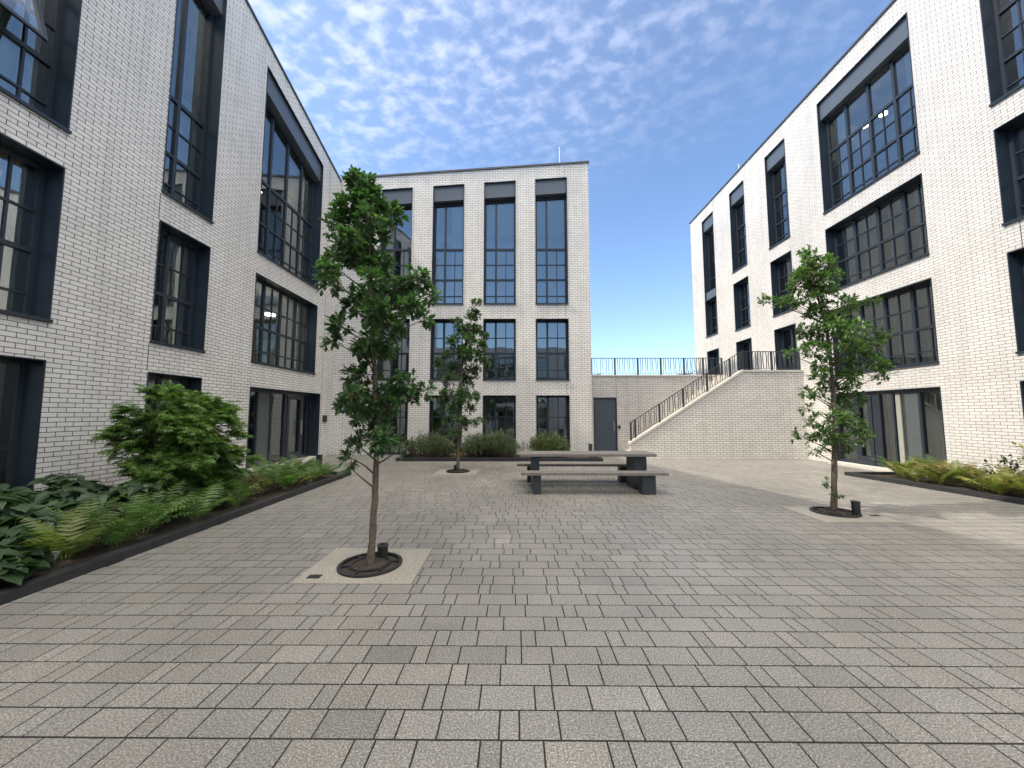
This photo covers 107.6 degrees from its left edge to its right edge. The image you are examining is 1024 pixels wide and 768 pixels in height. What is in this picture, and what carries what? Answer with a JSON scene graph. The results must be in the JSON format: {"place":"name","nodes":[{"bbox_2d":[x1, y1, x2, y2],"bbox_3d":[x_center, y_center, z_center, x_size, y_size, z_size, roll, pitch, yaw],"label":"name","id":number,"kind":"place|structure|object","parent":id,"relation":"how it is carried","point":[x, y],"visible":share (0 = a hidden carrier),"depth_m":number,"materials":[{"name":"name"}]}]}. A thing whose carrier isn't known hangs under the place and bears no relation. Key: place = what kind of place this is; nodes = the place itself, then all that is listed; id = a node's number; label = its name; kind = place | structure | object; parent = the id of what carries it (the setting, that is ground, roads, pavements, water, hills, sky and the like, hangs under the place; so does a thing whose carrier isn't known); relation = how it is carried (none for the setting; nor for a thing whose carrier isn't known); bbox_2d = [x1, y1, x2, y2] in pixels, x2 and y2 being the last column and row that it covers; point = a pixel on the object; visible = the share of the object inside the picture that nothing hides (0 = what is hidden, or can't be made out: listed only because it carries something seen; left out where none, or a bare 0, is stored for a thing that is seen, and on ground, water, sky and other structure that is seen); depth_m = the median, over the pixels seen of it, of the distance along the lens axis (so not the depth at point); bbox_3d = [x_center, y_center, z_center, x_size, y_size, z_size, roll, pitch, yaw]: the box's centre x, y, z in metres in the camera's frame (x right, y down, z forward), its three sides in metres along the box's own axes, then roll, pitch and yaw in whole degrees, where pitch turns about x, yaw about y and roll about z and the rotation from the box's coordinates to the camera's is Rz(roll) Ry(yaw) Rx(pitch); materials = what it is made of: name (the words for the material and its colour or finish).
{"place":"outdoors","nodes":[
{"label":"outdoors","id":0,"kind":"place"},
{"bbox_2d":[0,474,337,588],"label":"soil","id":1,"kind":"structure","parent":0,"point":[96,549],"depth_m":4.94,"materials":[{"name":"brown soil"}]},
{"bbox_2d":[0,483,38,514],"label":"broadleaf plant","id":2,"kind":"object","parent":1,"relation":"on","point":[22,491],"visible":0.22,"depth_m":4.80,"materials":[{"name":"green plant"}]},
{"bbox_2d":[0,545,50,585],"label":"broadleaf plant","id":3,"kind":"object","parent":1,"relation":"on","point":[15,568],"visible":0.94,"depth_m":3.30,"materials":[{"name":"green plant"}]},
{"bbox_2d":[0,526,54,562],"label":"broadleaf plant","id":4,"kind":"object","parent":1,"relation":"on","point":[49,557],"visible":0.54,"depth_m":3.57,"materials":[{"name":"green plant"}]},
{"bbox_2d":[0,493,58,527],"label":"broadleaf plant","id":5,"kind":"object","parent":1,"relation":"on","point":[8,503],"visible":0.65,"depth_m":4.12,"materials":[{"name":"green plant"}]},
{"bbox_2d":[0,513,74,548],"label":"broadleaf plant","id":6,"kind":"object","parent":1,"relation":"on","point":[50,521],"visible":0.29,"depth_m":3.91,"materials":[{"name":"green plant"}]},
{"bbox_2d":[0,505,123,559],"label":"fern","id":7,"kind":"object","parent":1,"relation":"on","point":[84,541],"visible":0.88,"depth_m":3.81,"materials":[{"name":"green plant"}]},
{"bbox_2d":[26,473,113,513],"bbox_3d":[-6.481,1.624,5.404,1.073,0.670,1.071,1,-5,-16],"label":"broadleaf plant","id":8,"kind":"object","parent":1,"relation":"on","point":[54,482],"visible":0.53,"depth_m":5.32,"materials":[{"name":"green plant"}]},
{"bbox_2d":[25,487,129,523],"bbox_3d":[-5.710,1.628,4.943,1.168,0.589,1.234,-4,-6,38],"label":"broadleaf plant","id":9,"kind":"object","parent":1,"relation":"on","point":[60,499],"visible":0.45,"depth_m":4.69,"materials":[{"name":"green plant"}]},
{"bbox_2d":[40,490,130,537],"bbox_3d":[-4.926,1.558,4.341,0.826,0.545,1.040,3,-5,-29],"label":"fern","id":10,"kind":"object","parent":1,"relation":"on","point":[88,516],"visible":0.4,"depth_m":4.45,"materials":[{"name":"green plant"}]},
{"bbox_2d":[54,511,163,546],"bbox_3d":[-4.481,1.610,4.189,0.821,0.430,0.652,1,-5,-7],"label":"fern","id":11,"kind":"object","parent":1,"relation":"on","point":[118,534],"visible":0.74,"depth_m":4.18,"materials":[{"name":"green plant"}]},
{"bbox_2d":[81,495,196,535],"bbox_3d":[-4.530,1.614,4.688,0.962,0.492,1.091,-1,-5,13],"label":"fern","id":12,"kind":"object","parent":1,"relation":"on","point":[143,510],"visible":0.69,"depth_m":4.65,"materials":[{"name":"green plant"}]},
{"bbox_2d":[105,480,194,520],"bbox_3d":[-5.207,1.659,5.356,1.097,0.593,1.079,0,-5,0],"label":"broadleaf plant","id":13,"kind":"object","parent":1,"relation":"on","point":[133,487],"visible":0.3,"depth_m":5.16,"materials":[{"name":"green plant"}]},
{"bbox_2d":[112,482,203,524],"bbox_3d":[-4.710,1.613,5.031,1.040,0.545,0.826,-2,-5,24],"label":"fern","id":14,"kind":"object","parent":1,"relation":"on","point":[169,499],"visible":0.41,"depth_m":5.11,"materials":[{"name":"green plant"}]},
{"bbox_2d":[87,380,265,503],"bbox_3d":[-5.339,0.973,6.118,1.970,2.096,1.639,-1,-5,8],"label":"maple shrub","id":15,"kind":"object","parent":1,"relation":"on","point":[189,443],"visible":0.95,"depth_m":5.79,"materials":[{"name":"green plant"}]},
{"bbox_2d":[145,483,227,520],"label":"fern","id":16,"kind":"object","parent":1,"relation":"on","point":[206,506],"visible":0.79,"depth_m":5.30,"materials":[{"name":"green plant"}]},
{"bbox_2d":[171,482,225,509],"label":"fern","id":17,"kind":"object","parent":1,"relation":"on","point":[197,491],"visible":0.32,"depth_m":5.67,"materials":[{"name":"green plant"}]},
{"bbox_2d":[189,477,253,503],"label":"fern","id":18,"kind":"object","parent":1,"relation":"on","point":[230,484],"visible":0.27,"depth_m":6.18,"materials":[{"name":"green plant"}]},
{"bbox_2d":[196,479,264,505],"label":"fern","id":19,"kind":"object","parent":1,"relation":"on","point":[242,495],"visible":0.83,"depth_m":6.03,"materials":[{"name":"green plant"}]},
{"bbox_2d":[227,472,270,501],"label":"shrub","id":20,"kind":"object","parent":1,"relation":"on","point":[248,484],"visible":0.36,"depth_m":6.73,"materials":[{"name":"green plant"}]},
{"bbox_2d":[240,459,275,477],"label":"fern","id":21,"kind":"object","parent":1,"relation":"on","point":[267,464],"visible":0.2,"depth_m":8.23,"materials":[{"name":"green plant"}]},
{"bbox_2d":[242,467,292,492],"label":"fern","id":22,"kind":"object","parent":1,"relation":"on","point":[265,480],"visible":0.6,"depth_m":7.14,"materials":[{"name":"green plant"}]},
{"bbox_2d":[261,455,308,482],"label":"fern","id":23,"kind":"object","parent":1,"relation":"on","point":[286,468],"visible":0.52,"depth_m":7.95,"materials":[{"name":"green plant"}]},
{"bbox_2d":[256,465,314,488],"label":"fern","id":24,"kind":"object","parent":1,"relation":"on","point":[286,482],"visible":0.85,"depth_m":7.37,"materials":[{"name":"green plant"}]},
{"bbox_2d":[288,453,328,473],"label":"fern","id":25,"kind":"object","parent":1,"relation":"on","point":[313,462],"visible":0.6,"depth_m":8.68,"materials":[{"name":"green plant"}]},
{"bbox_2d":[295,461,336,481],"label":"fern","id":26,"kind":"object","parent":1,"relation":"on","point":[316,473],"visible":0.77,"depth_m":8.31,"materials":[{"name":"green plant"}]},
{"bbox_2d":[314,462,342,476],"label":"fern","id":27,"kind":"object","parent":1,"relation":"on","point":[329,470],"visible":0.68,"depth_m":8.80,"materials":[{"name":"green plant"}]},
{"bbox_2d":[406,453,594,457],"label":"soil","id":28,"kind":"structure","parent":0,"point":[454,456],"depth_m":13.17,"materials":[{"name":"brown soil"}]},
{"bbox_2d":[401,431,456,457],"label":"hebe shrub","id":29,"kind":"object","parent":28,"relation":"on","point":[435,445],"visible":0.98,"depth_m":13.03,"materials":[{"name":"green plant"}]},
{"bbox_2d":[459,431,495,457],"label":"hebe shrub","id":30,"kind":"object","parent":28,"relation":"on","point":[472,445],"visible":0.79,"depth_m":12.98,"materials":[{"name":"green plant"}]},
{"bbox_2d":[479,430,519,457],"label":"hebe shrub","id":31,"kind":"object","parent":28,"relation":"on","point":[503,444],"visible":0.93,"depth_m":12.89,"materials":[{"name":"green plant"}]},
{"bbox_2d":[524,433,570,457],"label":"hebe shrub","id":32,"kind":"object","parent":28,"relation":"on","point":[553,444],"visible":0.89,"depth_m":12.99,"materials":[{"name":"green plant"}]},
{"bbox_2d":[0,455,1023,767],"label":"paving","id":33,"kind":"structure","parent":0,"point":[234,719],"depth_m":2.66,"materials":[{"name":"stone"}]},
{"bbox_2d":[0,471,350,605],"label":"planter kerb","id":34,"kind":"structure","parent":33,"relation":"on","point":[29,587],"depth_m":4.13,"materials":[{"name":"black concrete"}]},
{"bbox_2d":[289,548,432,583],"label":"concrete slab","id":35,"kind":"structure","parent":33,"relation":"on","point":[409,568],"depth_m":3.75,"materials":[{"name":"beige concrete"}]},
{"bbox_2d":[337,552,402,577],"bbox_3d":[-1.458,1.854,3.866,0.634,0.040,0.634,0,-5,0],"label":"tree grate","id":36,"kind":"object","parent":33,"relation":"on","point":[358,567],"visible":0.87,"depth_m":3.79,"materials":[{"name":"black metal"}]},
{"bbox_2d":[311,164,443,564],"bbox_3d":[-1.435,-0.214,3.966,1.319,4.205,1.448,0,-5,0],"label":"oak tree","id":37,"kind":"object","parent":36,"relation":"on","point":[358,252],"visible":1,"depth_m":3.93,"materials":[{"name":"green plant"}]},
{"bbox_2d":[377,542,388,557],"bbox_3d":[-1.407,1.814,4.080,0.124,0.135,0.124,0,-5,0],"label":"tree light","id":38,"kind":"object","parent":36,"relation":"on","point":[382,550],"visible":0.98,"depth_m":4.04,"materials":[{"name":"black metal"}]},
{"bbox_2d":[433,469,479,474],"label":"concrete slab","id":39,"kind":"structure","parent":33,"relation":"on","point":[444,472],"depth_m":9.79,"materials":[{"name":"beige concrete"}]},
{"bbox_2d":[446,469,469,472],"bbox_3d":[-1.463,2.356,10.136,0.634,0.040,0.634,0,-5,0],"label":"tree grate","id":40,"kind":"object","parent":33,"relation":"on","point":[460,471],"visible":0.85,"depth_m":10.04,"materials":[{"name":"black metal"}]},
{"bbox_2d":[432,298,490,470],"bbox_3d":[-1.321,0.006,10.394,1.514,4.773,1.364,3,-6,-37],"label":"oak tree","id":41,"kind":"object","parent":40,"relation":"on","point":[464,352],"visible":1,"depth_m":10.28,"materials":[{"name":"green plant"}]},
{"bbox_2d":[396,452,602,460],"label":"planter kerb","id":42,"kind":"structure","parent":33,"relation":"on","point":[500,459],"depth_m":12.38,"materials":[{"name":"black concrete"}]},
{"bbox_2d":[517,451,668,494],"bbox_3d":[1.562,1.831,8.007,2.915,0.727,1.594,0,-5,0],"label":"picnic table","id":43,"kind":"object","parent":33,"relation":"on","point":[633,472],"visible":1,"depth_m":7.70,"materials":[{"name":"grey concrete"}]},
{"bbox_2d":[592,375,721,450],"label":"terrace wall","id":44,"kind":"structure","parent":33,"relation":"on","point":[623,401],"depth_m":14.71,"materials":[{"name":"white brick"}]},
{"bbox_2d":[593,397,617,450],"bbox_3d":[3.653,1.627,14.688,0.910,2.200,0.220,0,-5,0],"label":"door","id":45,"kind":"structure","parent":44,"relation":"in","point":[605,408],"depth_m":14.67,"materials":[{"name":"paint"}]},
{"bbox_2d":[591,358,722,374],"bbox_3d":[5.769,-0.694,14.967,5.236,0.704,0.060,0,-5,0],"label":"metal railing","id":46,"kind":"object","parent":44,"relation":"on","point":[721,361],"visible":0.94,"depth_m":14.96,"materials":[{"name":"metal"}]},
{"bbox_2d":[625,374,728,450],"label":"staircase","id":47,"kind":"structure","parent":33,"relation":"on","point":[710,384],"depth_m":14.34,"materials":[{"name":"concrete"}]},
{"bbox_2d":[628,370,807,458],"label":"stair wall","id":48,"kind":"structure","parent":33,"relation":"on","point":[747,414],"depth_m":13.02,"materials":[{"name":"white brick"}]},
{"bbox_2d":[630,352,741,440],"bbox_3d":[6.128,0.425,13.230,3.981,3.146,0.060,0,-5,0],"label":"metal railing","id":49,"kind":"object","parent":48,"relation":"on","point":[683,403],"visible":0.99,"depth_m":13.22,"materials":[{"name":"metal"}]},
{"bbox_2d":[741,351,799,369],"bbox_3d":[9.161,-0.822,13.305,2.046,0.684,0.060,0,-5,0],"label":"metal railing","id":50,"kind":"object","parent":48,"relation":"on","point":[771,362],"visible":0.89,"depth_m":13.30,"materials":[{"name":"metal"}]},
{"bbox_2d":[783,507,900,521],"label":"concrete slab","id":51,"kind":"structure","parent":33,"relation":"on","point":[865,517],"depth_m":5.63,"materials":[{"name":"beige concrete"}]},
{"bbox_2d":[757,244,898,510],"bbox_3d":[5.218,-0.131,6.113,1.895,4.408,1.451,3,-5,-33],"label":"oak tree","id":52,"kind":"object","parent":51,"relation":"on","point":[817,288],"visible":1,"depth_m":6.03,"materials":[{"name":"green plant"}]},
{"bbox_2d":[809,506,861,517],"bbox_3d":[5.093,2.018,5.918,0.634,0.040,0.634,0,-5,0],"label":"tree grate","id":53,"kind":"object","parent":51,"relation":"on","point":[840,512],"visible":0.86,"depth_m":5.85,"materials":[{"name":"black metal"}]},
{"bbox_2d":[850,500,860,513],"bbox_3d":[5.358,1.925,5.843,0.124,0.195,0.124,0,-5,0],"label":"tree light","id":54,"kind":"object","parent":53,"relation":"on","point":[855,507],"visible":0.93,"depth_m":5.81,"materials":[{"name":"black metal"}]},
{"bbox_2d":[844,472,1023,504],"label":"planter kerb","id":55,"kind":"structure","parent":33,"relation":"on","point":[871,476],"depth_m":7.69,"materials":[{"name":"grey concrete"}]},
{"bbox_2d":[248,0,891,374],"label":"sky","id":56,"kind":"structure","parent":0,"point":[664,101],"materials":[{"name":"blue"}]},
{"bbox_2d":[868,474,1023,498],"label":"soil","id":57,"kind":"structure","parent":0,"point":[926,480],"depth_m":7.90,"materials":[{"name":"brown soil"}]},
{"bbox_2d":[883,460,920,477],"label":"fern","id":58,"kind":"object","parent":57,"relation":"on","point":[892,466],"visible":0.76,"depth_m":8.78,"materials":[{"name":"green plant"}]},
{"bbox_2d":[895,462,931,480],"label":"fern","id":59,"kind":"object","parent":57,"relation":"on","point":[913,472],"visible":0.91,"depth_m":8.34,"materials":[{"name":"green plant"}]},
{"bbox_2d":[918,462,959,482],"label":"fern","id":60,"kind":"object","parent":57,"relation":"on","point":[941,479],"visible":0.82,"depth_m":7.91,"materials":[{"name":"green plant"}]},
{"bbox_2d":[911,460,968,482],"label":"fern","id":61,"kind":"object","parent":57,"relation":"on","point":[933,466],"visible":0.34,"depth_m":8.10,"materials":[{"name":"green plant"}]},
{"bbox_2d":[925,459,992,485],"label":"fern","id":62,"kind":"object","parent":57,"relation":"on","point":[958,481],"visible":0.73,"depth_m":7.71,"materials":[{"name":"green plant"}]},
{"bbox_2d":[954,465,1007,489],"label":"fern","id":63,"kind":"object","parent":57,"relation":"on","point":[976,485],"visible":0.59,"depth_m":7.29,"materials":[{"name":"green plant"}]},
{"bbox_2d":[956,467,1023,494],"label":"fern","id":64,"kind":"object","parent":57,"relation":"on","point":[1000,486],"visible":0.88,"depth_m":6.95,"materials":[{"name":"green plant"}]},
{"bbox_2d":[980,454,1023,490],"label":"rose bush","id":65,"kind":"object","parent":57,"relation":"on","point":[1016,465],"visible":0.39,"depth_m":7.40,"materials":[{"name":"green plant"}]},
{"bbox_2d":[985,467,1023,494],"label":"fern","id":66,"kind":"object","parent":57,"relation":"on","point":[1020,488],"visible":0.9,"depth_m":6.78,"materials":[{"name":"green plant"}]},
{"label":"ground","id":67,"kind":"structure","parent":0,"visible":0},
{"bbox_2d":[0,0,341,516],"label":"apartment building","id":68,"kind":"structure","parent":67,"relation":"on","point":[170,181],"depth_m":7.28,"materials":[{"name":"brick"}]},
{"bbox_2d":[0,355,45,516],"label":"window","id":69,"kind":"structure","parent":68,"relation":"in","point":[21,448],"depth_m":5.52,"materials":[{"name":"metal"}]},
{"bbox_2d":[0,132,65,322],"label":"window","id":70,"kind":"structure","parent":68,"relation":"in","point":[37,294],"depth_m":5.68,"materials":[{"name":"metal"}]},
{"bbox_2d":[0,0,81,133],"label":"window","id":71,"kind":"structure","parent":68,"relation":"in","point":[20,57],"depth_m":5.87,"materials":[{"name":"metal"}]},
{"bbox_2d":[141,372,201,464],"bbox_3d":[-7.219,0.999,7.725,0.489,2.380,1.245,0,-5,0],"label":"window","id":72,"kind":"structure","parent":68,"relation":"in","point":[192,383],"depth_m":8.02,"materials":[{"name":"metal"}]},
{"bbox_2d":[150,220,210,352],"bbox_3d":[-7.203,-1.980,7.963,0.520,2.462,1.265,0,-5,0],"label":"window","id":73,"kind":"structure","parent":68,"relation":"in","point":[171,295],"depth_m":8.30,"materials":[{"name":"metal"}]},
{"bbox_2d":[161,0,226,223],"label":"window","id":74,"kind":"structure","parent":68,"relation":"in","point":[181,155],"depth_m":8.74,"materials":[{"name":"metal"}]},
{"bbox_2d":[251,273,317,374],"bbox_3d":[-7.136,-1.681,11.699,0.445,2.462,3.200,0,-5,0],"label":"window","id":75,"kind":"structure","parent":68,"relation":"in","point":[309,342],"depth_m":12.10,"materials":[{"name":"metal"}]},
{"bbox_2d":[257,66,323,290],"bbox_3d":[-7.173,-6.219,12.062,0.520,5.507,3.200,0,-5,0],"label":"window","id":76,"kind":"structure","parent":68,"relation":"in","point":[293,239],"depth_m":12.47,"materials":[{"name":"metal"}]},
{"bbox_2d":[330,161,592,454],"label":"apartment building","id":77,"kind":"structure","parent":67,"relation":"on","point":[509,245],"depth_m":14.98,"materials":[{"name":"brick"}]},
{"bbox_2d":[377,319,409,379],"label":"window","id":78,"kind":"structure","parent":77,"relation":"in","point":[391,370],"depth_m":14.85,"materials":[{"name":"metal"}]},
{"bbox_2d":[380,396,407,454],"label":"window","id":79,"kind":"structure","parent":77,"relation":"in","point":[390,453],"depth_m":14.60,"materials":[{"name":"metal"}]},
{"bbox_2d":[380,187,412,304],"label":"window","id":80,"kind":"structure","parent":77,"relation":"in","point":[404,195],"depth_m":15.20,"materials":[{"name":"metal"}]},
{"bbox_2d":[429,395,461,453],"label":"window","id":81,"kind":"structure","parent":77,"relation":"in","point":[431,404],"depth_m":14.63,"materials":[{"name":"metal"}]},
{"bbox_2d":[429,319,462,379],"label":"window","id":82,"kind":"structure","parent":77,"relation":"in","point":[443,321],"depth_m":14.87,"materials":[{"name":"metal"}]},
{"bbox_2d":[431,184,463,304],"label":"window","id":83,"kind":"structure","parent":77,"relation":"in","point":[445,196],"depth_m":15.24,"materials":[{"name":"metal"}]},
{"bbox_2d":[483,395,515,453],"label":"window","id":84,"kind":"structure","parent":77,"relation":"in","point":[509,401],"depth_m":14.79,"materials":[{"name":"metal"}]},
{"bbox_2d":[483,319,515,379],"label":"window","id":85,"kind":"structure","parent":77,"relation":"in","point":[489,325],"depth_m":14.92,"materials":[{"name":"metal"}]},
{"bbox_2d":[483,180,515,304],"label":"window","id":86,"kind":"structure","parent":77,"relation":"in","point":[499,257],"depth_m":15.28,"materials":[{"name":"glass"}]},
{"bbox_2d":[535,177,568,303],"bbox_3d":[1.572,-5.716,15.137,1.300,5.234,0.520,0,-5,0],"label":"window","id":87,"kind":"structure","parent":77,"relation":"in","point":[551,258],"depth_m":15.25,"materials":[{"name":"glass"}]},
{"bbox_2d":[536,395,569,450],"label":"window","id":88,"kind":"structure","parent":77,"relation":"in","point":[562,402],"depth_m":14.76,"materials":[{"name":"metal"}]},
{"bbox_2d":[536,318,569,379],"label":"window","id":89,"kind":"structure","parent":77,"relation":"in","point":[557,320],"depth_m":14.83,"materials":[{"name":"metal"}]},
{"bbox_2d":[689,0,1023,481],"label":"apartment building","id":90,"kind":"structure","parent":67,"relation":"on","point":[885,160],"depth_m":9.98,"materials":[{"name":"brick"}]},
{"bbox_2d":[702,211,715,301],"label":"window","id":91,"kind":"structure","parent":90,"relation":"in","point":[707,224],"depth_m":20.01,"materials":[{"name":"metal"}]},
{"bbox_2d":[705,296,717,337],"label":"window","id":92,"kind":"structure","parent":90,"relation":"in","point":[710,328],"depth_m":19.78,"materials":[{"name":"metal"}]},
{"bbox_2d":[707,348,719,374],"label":"window","id":93,"kind":"structure","parent":90,"relation":"in","point":[710,354],"depth_m":19.61,"materials":[{"name":"metal"}]},
{"bbox_2d":[729,180,747,273],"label":"window","id":94,"kind":"structure","parent":90,"relation":"in","point":[736,197],"depth_m":17.41,"materials":[{"name":"metal"}]},
{"bbox_2d":[733,276,750,330],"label":"window","id":95,"kind":"structure","parent":90,"relation":"in","point":[737,287],"depth_m":17.18,"materials":[{"name":"metal"}]},
{"bbox_2d":[736,338,752,369],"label":"window","id":96,"kind":"structure","parent":90,"relation":"in","point":[740,346],"depth_m":16.99,"materials":[{"name":"metal"}]},
{"bbox_2d":[764,138,789,249],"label":"window","id":97,"kind":"structure","parent":90,"relation":"in","point":[775,159],"depth_m":14.87,"materials":[{"name":"metal"}]},
{"bbox_2d":[770,250,794,316],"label":"window","id":98,"kind":"structure","parent":90,"relation":"in","point":[775,266],"depth_m":14.67,"materials":[{"name":"metal"}]},
{"bbox_2d":[774,323,796,369],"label":"window","id":99,"kind":"structure","parent":90,"relation":"in","point":[779,334],"depth_m":14.48,"materials":[{"name":"metal"}]},
{"bbox_2d":[816,12,919,214],"bbox_3d":[10.388,-7.554,10.945,0.500,3.830,2.920,0,-5,0],"label":"window","id":100,"kind":"structure","parent":90,"relation":"in","point":[883,55],"depth_m":11.04,"materials":[{"name":"metal"}]},
{"bbox_2d":[825,173,929,288],"bbox_3d":[10.388,-4.080,10.667,0.500,2.103,2.920,0,-5,0],"label":"window","id":101,"kind":"structure","parent":90,"relation":"in","point":[900,238],"depth_m":10.64,"materials":[{"name":"metal"}]},
{"bbox_2d":[833,278,939,375],"bbox_3d":[10.388,-1.420,10.454,0.500,2.098,2.920,0,-5,0],"label":"window","id":102,"kind":"structure","parent":90,"relation":"in","point":[906,306],"depth_m":10.05,"materials":[{"name":"metal"}]},
{"bbox_2d":[979,0,1023,106],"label":"window","id":103,"kind":"structure","parent":90,"relation":"in","point":[999,85],"depth_m":7.99,"materials":[{"name":"metal"}]},
{"bbox_2d":[993,112,1023,225],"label":"window","id":104,"kind":"structure","parent":90,"relation":"in","point":[1009,177],"depth_m":7.78,"materials":[{"name":"metal"}]},
{"bbox_2d":[1007,247,1023,353],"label":"window","id":105,"kind":"structure","parent":90,"relation":"in","point":[1015,258],"depth_m":7.61,"materials":[{"name":"metal"}]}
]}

